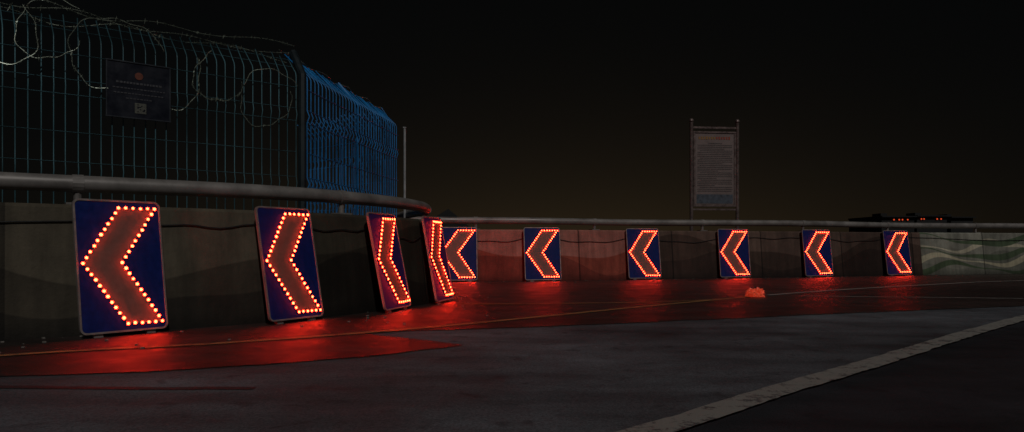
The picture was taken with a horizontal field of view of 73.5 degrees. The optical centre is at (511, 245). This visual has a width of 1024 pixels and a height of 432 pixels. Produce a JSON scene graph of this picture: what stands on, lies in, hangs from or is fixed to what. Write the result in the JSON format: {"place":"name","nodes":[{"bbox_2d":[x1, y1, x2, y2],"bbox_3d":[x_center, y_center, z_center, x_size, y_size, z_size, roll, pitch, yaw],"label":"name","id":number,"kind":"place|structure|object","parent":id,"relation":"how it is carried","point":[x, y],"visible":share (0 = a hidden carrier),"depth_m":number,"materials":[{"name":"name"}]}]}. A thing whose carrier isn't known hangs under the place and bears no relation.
{"place":"outdoors","nodes":[
{"label":"outdoors","id":0,"kind":"place"},
{"bbox_2d":[436,209,468,226],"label":"hill","id":1,"kind":"structure","parent":0,"point":[447,213],"depth_m":83.95,"materials":[{"name":"soil"}]},
{"bbox_2d":[0,306,1023,431],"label":"road","id":2,"kind":"structure","parent":0,"point":[615,377],"depth_m":2.73,"materials":[{"name":"grey asphalt"}]},
{"bbox_2d":[0,385,255,389],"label":"tar seam","id":3,"kind":"object","parent":2,"relation":"on","point":[77,387],"visible":1,"depth_m":2.59,"materials":[{"name":"black asphalt"}]},
{"bbox_2d":[616,315,1023,431],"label":"lane marking","id":4,"kind":"object","parent":2,"relation":"on","point":[704,413],"visible":1,"depth_m":2.58,"materials":[{"name":"white paint"}]},
{"bbox_2d":[0,274,1023,375],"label":"road shoulder","id":5,"kind":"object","parent":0,"point":[1006,290],"visible":0.87,"depth_m":5.41},
{"bbox_2d":[71,198,167,337],"bbox_3d":[-2.359,0.131,4.137,0.061,0.825,0.490,-12,-8,39],"label":"chevron sign","id":6,"kind":"object","parent":5,"relation":"on","point":[119,268],"visible":1,"depth_m":4.11,"materials":[{"name":"metal"}]},
{"bbox_2d":[254,206,323,323],"bbox_3d":[-1.573,0.133,4.849,0.061,0.825,0.480,-13,-7,31],"label":"chevron sign","id":7,"kind":"object","parent":5,"relation":"on","point":[290,274],"visible":1,"depth_m":4.83,"materials":[{"name":"metal"}]},
{"bbox_2d":[0,295,765,355],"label":"edge line marking","id":8,"kind":"object","parent":5,"relation":"on","point":[343,333],"visible":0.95,"depth_m":4.05,"materials":[{"name":"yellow paint"}]},
{"bbox_2d":[366,212,410,312],"bbox_3d":[-1.016,0.134,5.656,0.061,0.825,0.490,-12,-3,16],"label":"chevron sign","id":9,"kind":"object","parent":5,"relation":"on","point":[389,262],"visible":1,"depth_m":5.62,"materials":[{"name":"metal"}]},
{"bbox_2d":[421,216,453,303],"bbox_3d":[-0.703,0.132,6.472,0.061,0.825,0.510,-10,-2,13],"label":"chevron sign","id":10,"kind":"object","parent":5,"relation":"on","point":[437,259],"visible":1,"depth_m":6.43,"materials":[{"name":"metal"}]},
{"bbox_2d":[442,227,477,281],"bbox_3d":[-0.804,0.128,10.233,0.570,0.825,0.061,0,-6,-9],"label":"chevron sign","id":11,"kind":"object","parent":5,"relation":"on","point":[461,246],"visible":0.87,"depth_m":10.23,"materials":[{"name":"metal"}]},
{"bbox_2d":[0,275,1004,352],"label":"road grit","id":12,"kind":"object","parent":5,"relation":"on","point":[347,321],"visible":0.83,"depth_m":4.83,"materials":[{"name":"gravel"}]},
{"bbox_2d":[0,202,1023,340],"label":"concrete barrier wall","id":13,"kind":"structure","parent":5,"relation":"on","point":[213,277],"depth_m":5.28,"materials":[{"name":"grey concrete"}]},
{"bbox_2d":[0,172,1023,232],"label":"guard rail","id":14,"kind":"object","parent":13,"relation":"on","point":[77,185],"visible":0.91,"depth_m":5.32,"materials":[{"name":"grey metal"}]},
{"bbox_2d":[0,220,1023,242],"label":"power cable","id":15,"kind":"object","parent":13,"relation":"attached to","point":[423,234],"visible":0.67,"depth_m":5.37,"materials":[{"name":"black rubber"}]},
{"bbox_2d":[523,227,561,281],"bbox_3d":[0.458,0.129,10.362,0.570,0.825,0.060,0,-7,-14],"label":"chevron sign","id":16,"kind":"object","parent":5,"relation":"on","point":[542,256],"visible":1,"depth_m":10.35,"materials":[{"name":"metal"}]},
{"bbox_2d":[525,299,710,303],"bbox_3d":[0.751,0.527,6.419,2.529,0.001,0.193,0,0,-12],"label":"edge line marking","id":17,"kind":"object","parent":5,"relation":"on","point":[611,302],"visible":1,"depth_m":6.41,"materials":[{"name":"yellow paint"}]},
{"bbox_2d":[626,228,661,279],"bbox_3d":[2.089,0.129,10.898,0.570,0.825,0.061,0,-8,-16],"label":"chevron sign","id":18,"kind":"object","parent":5,"relation":"on","point":[643,253],"visible":1,"depth_m":10.88,"materials":[{"name":"metal"}]},
{"bbox_2d":[717,229,750,278],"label":"chevron sign","id":19,"kind":"object","parent":5,"relation":"on","point":[733,252],"visible":1,"depth_m":11.31,"materials":[{"name":"metal"}]},
{"bbox_2d":[745,287,764,296],"bbox_3d":[2.530,0.477,7.131,0.213,0.104,0.157,0,0,0],"label":"plastic bag","id":20,"kind":"object","parent":5,"relation":"on","point":[756,292],"visible":1,"depth_m":7.09,"materials":[{"name":"plastic"}]},
{"bbox_2d":[801,229,833,276],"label":"chevron sign","id":21,"kind":"object","parent":5,"relation":"on","point":[817,252],"visible":1,"depth_m":11.71,"materials":[{"name":"metal"}]},
{"bbox_2d":[767,280,1023,294],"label":"edge line marking","id":22,"kind":"object","parent":5,"relation":"on","point":[877,287],"visible":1,"depth_m":8.73,"materials":[{"name":"white paint"}]},
{"bbox_2d":[882,230,911,275],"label":"chevron sign","id":23,"kind":"object","parent":5,"relation":"on","point":[897,252],"visible":1,"depth_m":12.31,"materials":[{"name":"metal"}]},
{"bbox_2d":[844,296,1023,298],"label":"edge line marking","id":24,"kind":"object","parent":5,"relation":"on","point":[932,297],"visible":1,"depth_m":7.04,"materials":[{"name":"paint"}]},
{"bbox_2d":[0,0,1023,232],"label":"sky","id":25,"kind":"structure","parent":0,"point":[845,110],"materials":[{"name":"black"}]},
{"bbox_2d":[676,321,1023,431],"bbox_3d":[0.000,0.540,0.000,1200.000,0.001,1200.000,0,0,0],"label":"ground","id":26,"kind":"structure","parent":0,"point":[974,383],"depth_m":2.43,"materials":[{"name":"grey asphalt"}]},
{"bbox_2d":[0,4,306,209],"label":"fence","id":27,"kind":"object","parent":26,"relation":"on","point":[302,122],"visible":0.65,"depth_m":5.05,"materials":[{"name":"grey metal"}]},
{"bbox_2d":[105,58,170,122],"bbox_3d":[-2.603,-1.080,4.783,0.406,0.392,0.018,0,0,-38],"label":"warning sign","id":28,"kind":"object","parent":27,"relation":"attached to","point":[139,91],"visible":1,"depth_m":4.78,"materials":[{"name":"blue metal"}]},
{"bbox_2d":[0,0,382,126],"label":"razor wire","id":29,"kind":"object","parent":27,"relation":"attached to","point":[108,18],"visible":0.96,"depth_m":4.96,"materials":[{"name":"silver metal"}]},
{"bbox_2d":[284,54,398,216],"bbox_3d":[-1.579,-0.539,6.796,0.288,2.158,2.363,0,0,8],"label":"fence","id":30,"kind":"object","parent":26,"relation":"on","point":[348,95],"visible":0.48,"depth_m":6.56,"materials":[{"name":"blue metal"}]},
{"bbox_2d":[297,107,395,214],"bbox_3d":[-2.090,-0.552,8.474,1.739,2.084,0.227,0,0,40],"label":"fence","id":31,"kind":"object","parent":26,"relation":"on","point":[350,159],"visible":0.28,"depth_m":8.48,"materials":[{"name":"metal"}]},
{"bbox_2d":[403,127,405,217],"bbox_3d":[-1.255,-0.425,8.020,0.120,1.931,0.120,0,0,0],"label":"fence post","id":32,"kind":"object","parent":26,"relation":"on","point":[404,167],"visible":0.58,"depth_m":8.01,"materials":[{"name":"grey metal"}]},
{"bbox_2d":[689,118,739,230],"bbox_3d":[3.764,-0.914,12.750,1.046,2.909,0.160,0,0,-6],"label":"notice board","id":33,"kind":"object","parent":26,"relation":"on","point":[714,168],"visible":0.99,"depth_m":12.74,"materials":[{"name":"metal"}]},
{"bbox_2d":[848,213,916,231],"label":"building","id":34,"kind":"structure","parent":0,"point":[881,217],"depth_m":62.36,"materials":[{"name":"black"}]},
{"bbox_2d":[906,213,949,232],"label":"building","id":35,"kind":"structure","parent":0,"point":[929,219],"depth_m":64.00,"materials":[{"name":"black"}]},
{"bbox_2d":[943,214,975,232],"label":"distant building","id":36,"kind":"structure","parent":0,"point":[950,219],"depth_m":66.00,"materials":[{"name":"black concrete"}]}
]}

